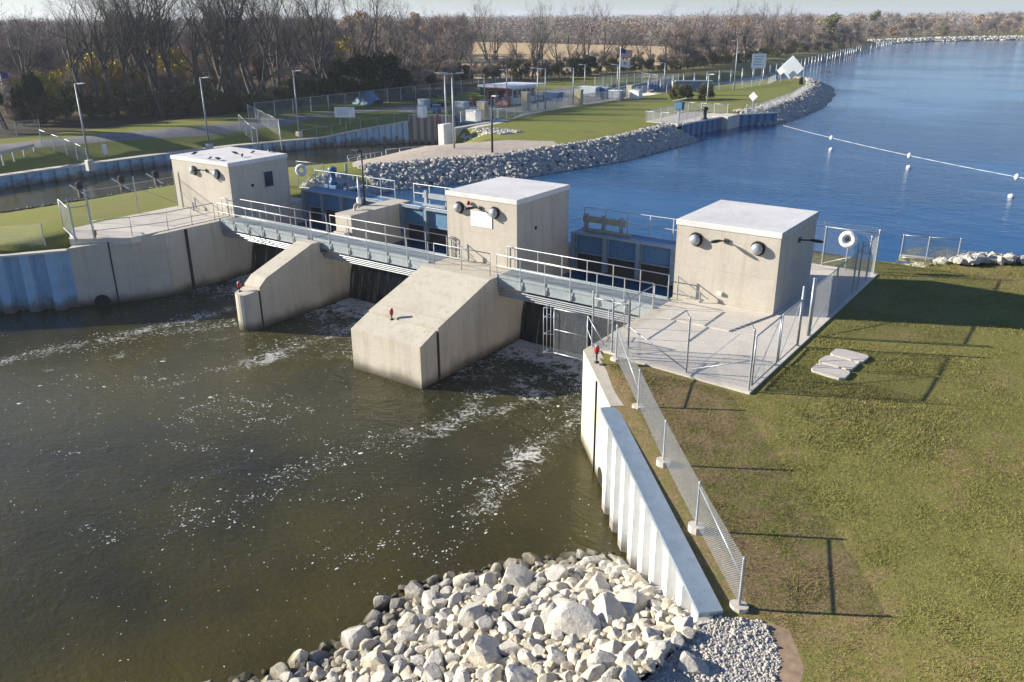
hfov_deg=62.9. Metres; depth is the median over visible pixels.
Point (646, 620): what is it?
boulder
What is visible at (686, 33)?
bare tree
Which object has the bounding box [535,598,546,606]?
boulder
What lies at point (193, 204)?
grab rail
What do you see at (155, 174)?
mooring pile
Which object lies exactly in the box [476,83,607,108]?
chain link fence
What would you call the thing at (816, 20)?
distant autumn crowns
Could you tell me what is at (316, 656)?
boulder
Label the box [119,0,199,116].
bare tree
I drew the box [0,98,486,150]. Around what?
road
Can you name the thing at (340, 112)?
information board
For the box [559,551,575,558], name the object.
boulder
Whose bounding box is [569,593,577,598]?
boulder
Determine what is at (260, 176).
gate house
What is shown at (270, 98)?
shrub
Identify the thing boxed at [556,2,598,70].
bare tree
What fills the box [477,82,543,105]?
control building
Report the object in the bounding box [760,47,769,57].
shrub
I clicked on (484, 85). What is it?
street lamp
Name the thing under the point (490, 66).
bush
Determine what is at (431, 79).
shrub
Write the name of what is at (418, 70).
bush
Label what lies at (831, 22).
green tree
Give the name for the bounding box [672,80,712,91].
monument sign
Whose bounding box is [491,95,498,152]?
street lamp
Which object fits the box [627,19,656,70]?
bare tree
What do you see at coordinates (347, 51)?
wood tree
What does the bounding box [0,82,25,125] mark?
bush
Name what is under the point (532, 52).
bare tree
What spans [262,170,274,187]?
window frame
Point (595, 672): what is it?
boulder
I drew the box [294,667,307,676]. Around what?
boulder
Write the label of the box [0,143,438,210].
lock channel water
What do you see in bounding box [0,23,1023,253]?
ground
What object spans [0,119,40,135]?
chain link fence
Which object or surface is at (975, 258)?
riprap
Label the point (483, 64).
bush
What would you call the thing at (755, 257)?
gate house
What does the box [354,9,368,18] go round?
wood tree
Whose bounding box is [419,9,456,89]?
bare tree
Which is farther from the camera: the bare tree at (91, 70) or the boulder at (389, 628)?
the bare tree at (91, 70)
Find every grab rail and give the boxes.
[181,192,195,210]
[451,238,473,261]
[676,276,707,302]
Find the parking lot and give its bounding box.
[398,88,575,111]
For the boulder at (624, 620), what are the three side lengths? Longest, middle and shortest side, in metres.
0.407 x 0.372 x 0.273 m
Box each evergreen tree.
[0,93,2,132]
[9,85,31,124]
[21,72,48,128]
[318,76,340,105]
[327,61,358,100]
[345,54,379,96]
[369,51,398,100]
[388,68,411,97]
[569,57,585,76]
[581,55,597,75]
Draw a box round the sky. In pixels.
[0,0,1023,112]
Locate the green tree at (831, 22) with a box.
[820,12,841,40]
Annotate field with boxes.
[276,42,758,78]
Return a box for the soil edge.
[764,621,803,681]
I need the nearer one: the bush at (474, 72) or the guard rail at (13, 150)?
the guard rail at (13, 150)
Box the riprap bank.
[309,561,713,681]
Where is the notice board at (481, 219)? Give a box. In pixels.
[471,211,491,228]
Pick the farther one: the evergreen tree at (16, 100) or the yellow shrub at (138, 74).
the yellow shrub at (138, 74)
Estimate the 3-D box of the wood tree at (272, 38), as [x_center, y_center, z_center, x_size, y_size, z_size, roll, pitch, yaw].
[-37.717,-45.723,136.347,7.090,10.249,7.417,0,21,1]
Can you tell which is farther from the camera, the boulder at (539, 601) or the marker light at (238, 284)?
the marker light at (238, 284)
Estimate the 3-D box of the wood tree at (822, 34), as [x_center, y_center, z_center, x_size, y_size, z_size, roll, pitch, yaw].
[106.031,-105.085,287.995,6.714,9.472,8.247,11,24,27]
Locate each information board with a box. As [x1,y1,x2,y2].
[101,144,107,159]
[334,107,354,124]
[752,54,766,75]
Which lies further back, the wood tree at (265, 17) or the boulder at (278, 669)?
the wood tree at (265, 17)
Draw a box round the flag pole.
[616,47,621,100]
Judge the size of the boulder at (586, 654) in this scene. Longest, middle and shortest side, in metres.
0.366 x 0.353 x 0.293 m
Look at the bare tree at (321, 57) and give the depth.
117.20 m
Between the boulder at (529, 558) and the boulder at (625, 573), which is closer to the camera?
the boulder at (625, 573)
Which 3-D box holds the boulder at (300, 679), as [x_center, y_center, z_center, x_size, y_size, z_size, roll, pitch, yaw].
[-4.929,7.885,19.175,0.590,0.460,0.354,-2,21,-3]
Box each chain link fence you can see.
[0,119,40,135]
[0,223,45,246]
[38,129,87,161]
[65,196,94,241]
[83,170,178,221]
[238,114,258,144]
[247,104,281,149]
[254,75,511,118]
[287,160,324,187]
[301,111,410,137]
[454,107,506,117]
[460,90,627,121]
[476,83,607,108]
[522,85,647,111]
[590,283,630,355]
[595,72,657,85]
[610,324,748,613]
[628,299,755,389]
[645,102,728,120]
[646,109,702,123]
[657,74,678,84]
[666,75,775,92]
[746,79,809,114]
[809,229,880,334]
[812,220,878,271]
[900,234,961,260]
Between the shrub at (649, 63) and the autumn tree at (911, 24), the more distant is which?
the autumn tree at (911, 24)
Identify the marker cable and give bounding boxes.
[783,125,1020,177]
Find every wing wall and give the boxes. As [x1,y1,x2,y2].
[68,200,311,306]
[581,297,682,486]
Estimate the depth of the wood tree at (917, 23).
455.76 m
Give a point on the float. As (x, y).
(1016, 176)
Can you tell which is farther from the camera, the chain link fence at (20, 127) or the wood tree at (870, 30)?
the wood tree at (870, 30)
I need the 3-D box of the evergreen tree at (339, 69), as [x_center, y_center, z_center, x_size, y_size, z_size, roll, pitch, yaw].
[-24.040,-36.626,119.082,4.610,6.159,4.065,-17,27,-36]
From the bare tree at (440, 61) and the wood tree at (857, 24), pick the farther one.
the wood tree at (857, 24)
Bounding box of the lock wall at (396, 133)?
[0,120,409,189]
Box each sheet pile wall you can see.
[0,248,79,313]
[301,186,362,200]
[600,407,722,652]
[612,78,671,93]
[682,116,722,134]
[739,112,778,125]
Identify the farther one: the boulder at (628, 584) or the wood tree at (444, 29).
the wood tree at (444, 29)
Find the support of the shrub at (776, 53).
on the levee
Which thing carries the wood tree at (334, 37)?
on the forest floor
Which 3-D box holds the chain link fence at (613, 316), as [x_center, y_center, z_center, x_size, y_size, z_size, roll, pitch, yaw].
[3.360,-0.731,28.879,1.642,2.335,0.116,16,27,36]
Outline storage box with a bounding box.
[432,104,440,112]
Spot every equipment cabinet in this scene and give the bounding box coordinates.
[416,105,426,117]
[417,98,429,108]
[454,101,468,113]
[466,109,480,121]
[476,101,488,119]
[521,91,529,110]
[543,91,562,101]
[574,89,583,104]
[578,86,601,96]
[600,87,612,96]
[608,90,623,98]
[626,85,633,97]
[629,89,642,98]
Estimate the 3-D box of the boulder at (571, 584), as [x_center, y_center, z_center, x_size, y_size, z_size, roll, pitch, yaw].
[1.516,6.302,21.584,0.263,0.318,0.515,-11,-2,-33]
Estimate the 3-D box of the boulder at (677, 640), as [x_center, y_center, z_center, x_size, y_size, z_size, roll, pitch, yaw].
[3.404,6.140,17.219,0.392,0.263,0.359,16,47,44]
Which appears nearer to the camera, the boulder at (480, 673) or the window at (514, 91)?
the boulder at (480, 673)
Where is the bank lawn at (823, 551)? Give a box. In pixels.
[599,15,1023,681]
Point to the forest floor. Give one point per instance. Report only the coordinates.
(64, 124)
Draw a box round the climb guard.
[543,304,603,359]
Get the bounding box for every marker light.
[237,281,241,291]
[389,308,393,319]
[594,345,599,363]
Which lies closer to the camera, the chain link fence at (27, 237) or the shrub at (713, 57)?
the chain link fence at (27, 237)
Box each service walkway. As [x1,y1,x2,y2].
[301,170,396,223]
[400,183,452,244]
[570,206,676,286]
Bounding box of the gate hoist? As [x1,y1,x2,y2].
[324,163,348,190]
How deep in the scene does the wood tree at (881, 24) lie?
418.06 m
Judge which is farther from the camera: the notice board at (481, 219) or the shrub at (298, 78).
the shrub at (298, 78)
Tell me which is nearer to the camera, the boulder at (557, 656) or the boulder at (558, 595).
the boulder at (557, 656)
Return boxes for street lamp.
[74,83,95,170]
[199,77,213,149]
[293,70,302,136]
[435,72,446,122]
[440,72,463,147]
[476,74,484,100]
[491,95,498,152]
[499,69,507,101]
[530,67,537,100]
[537,68,545,99]
[566,67,573,104]
[659,62,665,87]
[706,74,715,105]
[731,40,737,89]
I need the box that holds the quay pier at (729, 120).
[713,113,739,129]
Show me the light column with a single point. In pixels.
(358, 199)
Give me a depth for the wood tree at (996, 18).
468.40 m
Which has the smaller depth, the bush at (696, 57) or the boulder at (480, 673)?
the boulder at (480, 673)
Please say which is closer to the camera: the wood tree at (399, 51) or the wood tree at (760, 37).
the wood tree at (399, 51)
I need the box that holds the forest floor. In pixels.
[0,35,888,138]
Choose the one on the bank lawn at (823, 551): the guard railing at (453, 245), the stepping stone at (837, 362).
the stepping stone at (837, 362)
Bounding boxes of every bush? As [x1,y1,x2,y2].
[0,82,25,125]
[3,64,40,119]
[61,64,102,104]
[128,60,149,92]
[139,70,170,92]
[160,68,189,92]
[169,64,211,97]
[198,65,220,100]
[215,70,244,93]
[237,65,261,93]
[250,78,278,109]
[268,68,299,107]
[282,57,314,105]
[309,64,325,96]
[345,52,359,83]
[399,57,413,92]
[408,62,425,90]
[422,67,431,88]
[433,63,445,86]
[440,58,459,85]
[468,61,480,77]
[476,59,487,78]
[484,52,503,81]
[499,53,512,74]
[508,51,525,78]
[529,52,551,78]
[545,58,555,77]
[555,51,570,75]
[565,48,580,74]
[589,52,604,68]
[600,49,612,67]
[609,46,625,68]
[633,51,645,70]
[645,53,655,68]
[655,53,667,64]
[667,86,678,99]
[668,54,678,69]
[675,83,693,100]
[679,53,690,69]
[690,48,701,63]
[696,82,715,99]
[700,42,715,60]
[712,43,723,65]
[727,45,735,59]
[734,47,743,54]
[744,39,756,60]
[758,43,767,53]
[770,38,780,56]
[779,39,790,55]
[801,37,813,53]
[812,34,823,47]
[847,35,855,45]
[858,39,864,46]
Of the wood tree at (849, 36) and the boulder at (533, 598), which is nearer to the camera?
the boulder at (533, 598)
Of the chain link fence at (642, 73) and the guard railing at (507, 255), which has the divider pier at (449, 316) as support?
the guard railing at (507, 255)
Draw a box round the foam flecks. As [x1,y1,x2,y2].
[1,302,609,666]
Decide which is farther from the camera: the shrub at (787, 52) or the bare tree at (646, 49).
the shrub at (787, 52)
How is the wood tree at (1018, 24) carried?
on the ground at (584, 122)
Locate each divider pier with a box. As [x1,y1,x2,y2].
[235,198,409,330]
[351,242,577,388]
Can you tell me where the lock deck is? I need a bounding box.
[465,93,661,128]
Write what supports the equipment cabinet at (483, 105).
on the ground at (584, 122)
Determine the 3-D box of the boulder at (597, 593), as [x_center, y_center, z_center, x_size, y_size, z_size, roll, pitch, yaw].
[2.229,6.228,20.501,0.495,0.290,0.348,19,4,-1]
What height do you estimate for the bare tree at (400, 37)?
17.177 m
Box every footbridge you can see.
[217,198,327,248]
[309,215,447,275]
[495,247,669,322]
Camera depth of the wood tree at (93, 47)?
141.83 m
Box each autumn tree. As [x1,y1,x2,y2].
[854,15,868,27]
[868,9,883,27]
[876,27,885,38]
[889,26,897,35]
[902,16,915,36]
[941,25,948,35]
[973,14,990,29]
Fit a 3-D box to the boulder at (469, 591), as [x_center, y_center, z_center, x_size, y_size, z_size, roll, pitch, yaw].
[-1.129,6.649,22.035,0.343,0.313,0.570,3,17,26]
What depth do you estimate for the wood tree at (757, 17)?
389.64 m
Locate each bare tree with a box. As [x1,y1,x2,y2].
[0,0,13,129]
[0,4,63,122]
[15,0,146,116]
[43,0,117,117]
[65,0,187,114]
[68,0,173,115]
[71,0,151,117]
[80,0,172,116]
[90,0,168,115]
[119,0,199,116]
[144,0,201,115]
[151,0,234,112]
[161,0,261,111]
[164,0,230,113]
[192,0,321,109]
[198,0,263,111]
[202,0,272,113]
[218,0,288,111]
[222,0,312,109]
[229,0,289,107]
[254,0,351,105]
[266,0,338,106]
[275,0,351,102]
[287,0,339,102]
[315,0,402,96]
[344,0,420,56]
[377,1,437,94]
[378,0,423,96]
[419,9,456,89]
[433,12,483,85]
[453,33,479,82]
[460,0,498,81]
[487,10,512,80]
[499,17,523,79]
[520,0,566,79]
[520,17,539,78]
[525,18,564,77]
[542,11,571,76]
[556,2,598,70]
[561,0,612,54]
[591,0,622,72]
[608,18,634,71]
[615,19,644,71]
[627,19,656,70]
[637,15,661,68]
[652,4,675,69]
[671,9,708,69]
[676,11,696,68]
[692,5,717,66]
[692,5,720,65]
[707,3,744,50]
[718,2,750,57]
[736,4,758,61]
[751,0,787,57]
[758,8,777,53]
[764,4,804,55]
[781,9,796,45]
[790,14,802,53]
[798,12,816,52]
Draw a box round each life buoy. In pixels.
[295,164,306,176]
[839,231,857,269]
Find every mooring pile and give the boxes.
[69,182,87,196]
[111,175,129,189]
[146,170,163,184]
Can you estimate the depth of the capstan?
93.26 m
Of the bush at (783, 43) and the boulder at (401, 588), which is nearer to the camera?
the boulder at (401, 588)
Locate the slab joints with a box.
[635,284,848,373]
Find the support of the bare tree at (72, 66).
on the forest floor
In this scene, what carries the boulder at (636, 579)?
on the riprap bank
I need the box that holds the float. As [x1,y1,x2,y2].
[1014,174,1019,179]
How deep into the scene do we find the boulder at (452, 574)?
23.22 m
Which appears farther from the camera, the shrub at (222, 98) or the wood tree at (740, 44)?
the wood tree at (740, 44)
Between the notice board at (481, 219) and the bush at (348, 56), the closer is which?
the notice board at (481, 219)
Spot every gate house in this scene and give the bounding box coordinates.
[170,146,291,216]
[445,176,569,267]
[673,200,823,313]
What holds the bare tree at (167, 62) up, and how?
on the forest floor
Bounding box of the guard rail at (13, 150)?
[0,144,34,165]
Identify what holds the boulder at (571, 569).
on the riprap bank
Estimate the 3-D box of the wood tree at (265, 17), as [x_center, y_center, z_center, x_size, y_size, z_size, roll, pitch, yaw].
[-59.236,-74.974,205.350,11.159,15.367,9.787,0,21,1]
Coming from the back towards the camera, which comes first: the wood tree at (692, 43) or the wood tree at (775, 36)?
the wood tree at (775, 36)
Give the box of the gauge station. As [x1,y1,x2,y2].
[673,98,686,124]
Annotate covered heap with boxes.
[351,90,382,104]
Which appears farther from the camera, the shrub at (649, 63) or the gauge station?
the shrub at (649, 63)
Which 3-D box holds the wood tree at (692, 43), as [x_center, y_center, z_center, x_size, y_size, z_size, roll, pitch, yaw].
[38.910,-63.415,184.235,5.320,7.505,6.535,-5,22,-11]
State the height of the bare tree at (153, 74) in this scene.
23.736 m
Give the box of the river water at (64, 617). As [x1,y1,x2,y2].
[0,273,714,681]
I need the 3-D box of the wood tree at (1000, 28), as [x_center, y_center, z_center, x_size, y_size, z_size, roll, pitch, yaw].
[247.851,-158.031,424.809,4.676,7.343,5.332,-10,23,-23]
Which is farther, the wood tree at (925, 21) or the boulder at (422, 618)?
the wood tree at (925, 21)
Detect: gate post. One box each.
[796,286,805,345]
[806,278,815,335]
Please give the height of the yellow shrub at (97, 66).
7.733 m
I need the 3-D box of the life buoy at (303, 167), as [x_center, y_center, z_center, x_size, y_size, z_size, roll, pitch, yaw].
[-14.300,-11.580,56.780,0.840,0.836,0.325,2,21,5]
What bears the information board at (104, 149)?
on the ground at (584, 122)
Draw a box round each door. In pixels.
[480,88,485,94]
[489,91,493,104]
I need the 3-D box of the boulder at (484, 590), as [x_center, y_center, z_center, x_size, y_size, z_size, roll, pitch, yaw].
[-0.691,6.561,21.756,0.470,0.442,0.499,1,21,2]
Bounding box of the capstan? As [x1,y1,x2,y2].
[701,106,707,119]
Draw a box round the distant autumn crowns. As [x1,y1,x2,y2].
[1,12,1023,70]
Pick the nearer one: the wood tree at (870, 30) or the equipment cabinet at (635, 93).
the equipment cabinet at (635, 93)
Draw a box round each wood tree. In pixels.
[0,19,9,70]
[0,21,53,77]
[0,33,46,71]
[5,14,42,69]
[6,15,27,61]
[22,19,40,36]
[26,31,65,73]
[30,38,65,83]
[31,23,68,72]
[34,21,75,49]
[37,13,83,41]
[48,38,92,87]
[72,35,96,63]
[74,28,117,59]
[87,24,119,79]
[118,44,147,78]
[146,30,176,74]
[172,28,185,46]
[173,28,219,77]
[180,19,205,39]
[180,33,229,88]
[185,44,214,98]
[199,1,233,45]
[205,29,252,88]
[232,23,266,77]
[235,25,285,91]
[255,4,283,27]
[267,18,296,63]
[268,13,298,40]
[269,30,294,77]
[281,29,318,75]
[286,17,340,79]
[290,26,333,93]
[307,26,343,77]
[308,13,348,51]
[326,23,350,61]
[338,36,361,60]
[340,13,364,28]
[342,17,360,42]
[352,14,373,43]
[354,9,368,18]
[357,41,379,54]
[362,43,373,55]
[363,10,397,50]
[364,42,383,54]
[366,10,399,47]
[379,29,409,67]
[396,17,421,49]
[399,41,425,71]
[402,11,426,38]
[402,11,436,53]
[406,30,428,65]
[420,16,445,53]
[420,30,461,71]
[423,42,440,73]
[428,15,458,51]
[434,10,473,62]
[454,12,480,59]
[659,27,689,59]
[670,22,690,61]
[678,37,698,59]
[680,35,701,57]
[681,32,700,50]
[689,20,711,48]
[709,29,725,46]
[713,28,737,55]
[733,31,748,51]
[734,23,759,49]
[752,13,767,31]
[756,24,771,46]
[768,24,787,45]
[785,29,794,44]
[792,22,811,42]
[796,11,814,25]
[811,21,830,43]
[833,21,852,42]
[841,25,852,43]
[847,17,861,47]
[862,25,868,37]
[865,25,874,36]
[872,19,884,33]
[874,17,887,34]
[884,11,901,29]
[897,21,908,31]
[914,15,922,33]
[915,12,928,34]
[922,17,936,36]
[933,16,948,34]
[935,20,947,35]
[945,23,953,35]
[952,25,960,34]
[959,22,970,34]
[968,27,976,35]
[976,24,985,34]
[982,18,993,35]
[990,10,1006,33]
[997,23,1005,34]
[1000,18,1012,35]
[1006,10,1023,33]
[1009,21,1020,34]
[1011,25,1018,33]
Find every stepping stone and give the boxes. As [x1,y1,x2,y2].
[811,363,849,379]
[819,355,857,370]
[830,348,868,363]
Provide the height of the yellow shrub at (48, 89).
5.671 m
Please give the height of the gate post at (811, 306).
2.210 m
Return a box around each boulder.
[239,672,251,681]
[261,675,272,681]
[270,662,290,679]
[279,671,294,681]
[287,649,309,671]
[288,677,308,681]
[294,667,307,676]
[306,661,318,671]
[308,650,330,664]
[310,669,325,681]
[318,642,332,651]
[319,658,331,669]
[322,676,337,681]
[326,670,338,678]
[340,625,374,649]
[343,650,359,661]
[344,671,357,681]
[346,661,359,670]
[356,675,370,681]
[359,638,379,651]
[360,648,370,661]
[362,649,388,670]
[363,609,383,623]
[366,620,379,629]
[370,669,395,681]
[371,626,380,635]
[373,595,392,611]
[373,644,384,652]
[379,630,392,641]
[380,624,396,634]
[382,613,396,625]
[388,620,397,627]
[389,598,406,609]
[389,609,398,618]
[389,654,405,666]
[391,628,403,634]
[392,676,402,681]
[393,630,418,644]
[393,658,407,676]
[394,643,404,654]
[397,612,418,628]
[398,585,406,591]
[400,609,409,617]
[404,581,423,600]
[404,624,416,632]
[404,646,415,658]
[410,655,425,667]
[412,606,423,613]
[414,666,423,678]
[415,623,428,637]
[415,644,435,654]
[416,613,428,625]
[421,589,436,606]
[421,662,443,681]
[422,604,435,614]
[423,583,432,590]
[423,648,444,669]
[424,616,436,628]
[426,575,440,584]
[427,630,446,645]
[430,585,439,591]
[430,628,440,632]
[432,598,446,609]
[435,612,447,624]
[436,593,450,598]
[438,578,452,589]
[440,586,452,593]
[440,608,451,614]
[443,573,452,586]
[443,653,460,664]
[444,671,454,681]
[445,626,459,638]
[447,571,457,577]
[447,593,462,608]
[447,614,457,621]
[447,639,463,651]
[453,572,475,589]
[453,670,470,681]
[455,646,467,655]
[455,663,476,673]
[458,601,484,628]
[460,627,476,642]
[461,586,476,597]
[463,621,474,628]
[466,633,502,667]
[472,595,486,603]
[475,615,495,631]
[475,668,491,679]
[476,571,497,585]
[476,585,493,596]
[483,666,502,681]
[485,590,507,612]
[490,563,501,573]
[493,571,501,578]
[493,584,501,590]
[495,615,506,626]
[495,664,503,674]
[497,640,521,656]
[498,621,512,635]
[501,563,533,587]
[501,583,512,591]
[503,558,518,570]
[503,660,516,674]
[504,611,520,627]
[505,664,536,681]
[507,592,515,601]
[509,628,523,638]
[511,605,519,613]
[512,595,529,609]
[513,585,526,595]
[514,621,525,631]
[515,587,533,598]
[517,649,536,665]
[518,607,533,617]
[519,560,530,569]
[522,552,544,565]
[524,615,544,635]
[524,638,542,651]
[526,603,537,610]
[527,582,538,592]
[527,595,540,604]
[531,644,547,658]
[531,664,544,675]
[533,572,543,579]
[533,577,546,585]
[534,633,547,643]
[535,561,544,568]
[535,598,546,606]
[537,672,558,681]
[538,586,555,598]
[538,603,549,611]
[540,602,556,623]
[543,554,554,560]
[544,622,552,637]
[545,564,567,581]
[547,560,557,564]
[547,601,601,639]
[547,646,566,665]
[549,582,569,590]
[551,630,564,641]
[552,593,565,600]
[553,598,575,605]
[558,560,568,564]
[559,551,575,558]
[559,588,571,598]
[562,633,577,648]
[564,579,576,588]
[567,566,575,573]
[567,648,579,667]
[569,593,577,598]
[573,565,585,570]
[574,568,583,577]
[574,579,588,589]
[574,587,588,594]
[575,549,588,561]
[577,589,594,602]
[580,555,602,566]
[580,649,593,659]
[580,664,605,681]
[582,599,594,610]
[585,563,595,569]
[585,573,610,591]
[586,548,598,555]
[587,651,617,671]
[588,629,601,639]
[590,634,603,647]
[593,589,605,597]
[593,592,626,625]
[595,566,607,572]
[596,639,623,653]
[597,677,619,681]
[598,554,606,559]
[598,560,608,566]
[601,666,618,679]
[604,566,611,574]
[607,554,618,561]
[607,562,617,567]
[607,626,622,639]
[609,572,619,578]
[611,565,627,576]
[612,619,629,632]
[613,584,626,591]
[615,588,651,612]
[615,651,637,670]
[616,558,626,564]
[619,617,629,623]
[619,665,641,681]
[622,570,637,578]
[622,581,633,586]
[622,640,639,655]
[625,622,640,633]
[627,610,637,621]
[631,575,648,584]
[633,649,645,660]
[637,618,650,623]
[638,588,647,593]
[642,627,661,644]
[644,585,653,593]
[645,640,670,664]
[650,599,660,607]
[651,606,660,612]
[655,610,668,620]
[670,634,685,648]
[671,614,684,624]
[675,616,693,633]
[677,651,708,675]
[680,626,695,640]
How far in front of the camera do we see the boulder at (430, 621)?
20.63 m
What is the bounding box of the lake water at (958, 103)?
[294,40,1023,298]
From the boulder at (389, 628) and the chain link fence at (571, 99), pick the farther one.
the chain link fence at (571, 99)
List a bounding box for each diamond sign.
[749,92,757,111]
[777,66,784,81]
[778,56,803,81]
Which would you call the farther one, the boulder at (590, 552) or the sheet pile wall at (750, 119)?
the sheet pile wall at (750, 119)
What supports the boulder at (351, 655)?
on the riprap bank
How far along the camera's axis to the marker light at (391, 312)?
36.22 m
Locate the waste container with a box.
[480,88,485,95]
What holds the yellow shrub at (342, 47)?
on the forest floor
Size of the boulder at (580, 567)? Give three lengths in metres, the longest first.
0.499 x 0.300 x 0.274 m
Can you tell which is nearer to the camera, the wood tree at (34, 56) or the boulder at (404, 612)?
the boulder at (404, 612)
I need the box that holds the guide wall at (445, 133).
[438,118,510,144]
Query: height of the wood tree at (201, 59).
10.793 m
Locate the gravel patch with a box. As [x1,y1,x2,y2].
[646,616,781,681]
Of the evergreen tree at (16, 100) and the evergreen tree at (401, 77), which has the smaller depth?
the evergreen tree at (16, 100)
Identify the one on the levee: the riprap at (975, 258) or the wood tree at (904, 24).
the wood tree at (904, 24)
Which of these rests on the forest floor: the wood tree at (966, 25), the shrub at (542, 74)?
the shrub at (542, 74)
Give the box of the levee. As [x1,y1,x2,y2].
[86,15,1023,80]
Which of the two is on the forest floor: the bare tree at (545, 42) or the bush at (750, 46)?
the bare tree at (545, 42)
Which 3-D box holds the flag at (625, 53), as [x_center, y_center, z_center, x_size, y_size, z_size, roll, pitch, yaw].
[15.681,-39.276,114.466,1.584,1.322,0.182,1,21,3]
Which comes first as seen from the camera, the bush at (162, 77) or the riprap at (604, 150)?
the riprap at (604, 150)
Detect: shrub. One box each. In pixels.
[8,68,58,108]
[8,102,33,125]
[20,90,57,117]
[36,72,65,106]
[41,98,70,123]
[46,56,98,94]
[50,79,81,119]
[54,84,80,118]
[68,52,125,103]
[70,96,93,117]
[98,59,132,109]
[129,61,162,93]
[144,42,192,101]
[179,82,214,114]
[198,87,226,114]
[230,91,253,111]
[245,90,269,109]
[265,90,277,105]
[274,84,299,108]
[282,74,316,106]
[300,80,327,106]
[326,35,355,78]
[403,77,412,94]
[425,73,438,90]
[452,62,474,84]
[482,65,501,80]
[509,57,531,80]
[539,67,553,77]
[550,60,566,75]
[565,64,575,74]
[581,64,591,74]
[592,65,602,73]
[604,57,617,73]
[627,55,644,70]
[643,58,654,71]
[656,58,668,71]
[668,59,681,70]
[680,58,694,67]
[694,56,707,66]
[706,51,721,67]
[719,54,732,65]
[721,48,731,64]
[734,53,744,63]
[745,49,757,59]
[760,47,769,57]
[770,45,784,56]
[784,38,797,53]
[784,46,795,56]
[796,42,809,54]
[812,41,820,50]
[823,41,832,49]
[836,43,844,48]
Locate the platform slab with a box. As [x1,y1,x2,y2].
[646,112,719,126]
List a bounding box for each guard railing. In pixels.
[92,203,214,239]
[221,198,229,215]
[347,151,381,160]
[386,145,425,154]
[433,243,490,275]
[448,236,453,256]
[507,246,513,266]
[607,285,654,336]
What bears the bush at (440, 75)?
on the forest floor
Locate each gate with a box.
[57,199,75,237]
[251,236,292,272]
[349,257,416,303]
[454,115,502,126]
[520,293,637,354]
[751,315,782,385]
[777,299,802,361]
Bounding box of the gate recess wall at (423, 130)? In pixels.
[408,113,455,143]
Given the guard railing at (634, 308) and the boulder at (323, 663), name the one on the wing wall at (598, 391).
the guard railing at (634, 308)
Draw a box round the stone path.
[352,140,556,166]
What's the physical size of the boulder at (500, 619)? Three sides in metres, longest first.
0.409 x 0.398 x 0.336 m
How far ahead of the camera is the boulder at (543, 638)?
18.63 m
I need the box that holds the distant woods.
[0,11,1023,45]
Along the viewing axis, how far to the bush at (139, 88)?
113.82 m
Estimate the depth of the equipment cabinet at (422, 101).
111.05 m
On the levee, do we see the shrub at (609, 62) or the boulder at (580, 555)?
the shrub at (609, 62)
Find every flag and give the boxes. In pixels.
[0,72,19,84]
[620,59,629,68]
[621,49,632,57]
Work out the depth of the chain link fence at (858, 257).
33.91 m
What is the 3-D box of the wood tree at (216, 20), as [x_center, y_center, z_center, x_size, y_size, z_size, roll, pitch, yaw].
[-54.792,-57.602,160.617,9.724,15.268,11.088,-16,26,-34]
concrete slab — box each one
[69,197,301,244]
[601,263,877,394]
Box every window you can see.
[264,171,273,186]
[498,91,503,98]
[513,90,516,98]
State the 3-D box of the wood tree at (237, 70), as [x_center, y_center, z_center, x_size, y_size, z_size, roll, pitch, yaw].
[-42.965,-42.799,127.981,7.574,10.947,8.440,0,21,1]
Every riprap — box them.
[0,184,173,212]
[228,552,700,681]
[302,123,698,194]
[458,127,523,142]
[733,76,835,124]
[868,35,1023,43]
[906,251,1023,266]
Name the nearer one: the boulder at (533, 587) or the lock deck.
the boulder at (533, 587)
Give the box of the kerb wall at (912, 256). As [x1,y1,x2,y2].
[899,254,954,263]
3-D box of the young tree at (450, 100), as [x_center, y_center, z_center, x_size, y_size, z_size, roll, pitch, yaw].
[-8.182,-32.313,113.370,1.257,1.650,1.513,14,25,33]
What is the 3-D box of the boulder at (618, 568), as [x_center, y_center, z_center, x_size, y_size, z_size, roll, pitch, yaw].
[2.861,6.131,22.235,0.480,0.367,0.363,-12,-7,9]
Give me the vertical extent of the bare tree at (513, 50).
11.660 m
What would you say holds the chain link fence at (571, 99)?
on the lock deck
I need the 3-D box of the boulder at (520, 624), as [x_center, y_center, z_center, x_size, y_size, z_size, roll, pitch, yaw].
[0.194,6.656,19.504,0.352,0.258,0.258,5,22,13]
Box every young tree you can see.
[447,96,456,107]
[470,94,480,101]
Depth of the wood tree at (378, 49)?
144.12 m
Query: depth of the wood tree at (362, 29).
185.97 m
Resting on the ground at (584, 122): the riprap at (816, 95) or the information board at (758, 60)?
the riprap at (816, 95)
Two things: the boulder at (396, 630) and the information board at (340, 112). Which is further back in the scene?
the information board at (340, 112)
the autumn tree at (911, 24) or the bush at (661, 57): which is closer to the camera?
the bush at (661, 57)

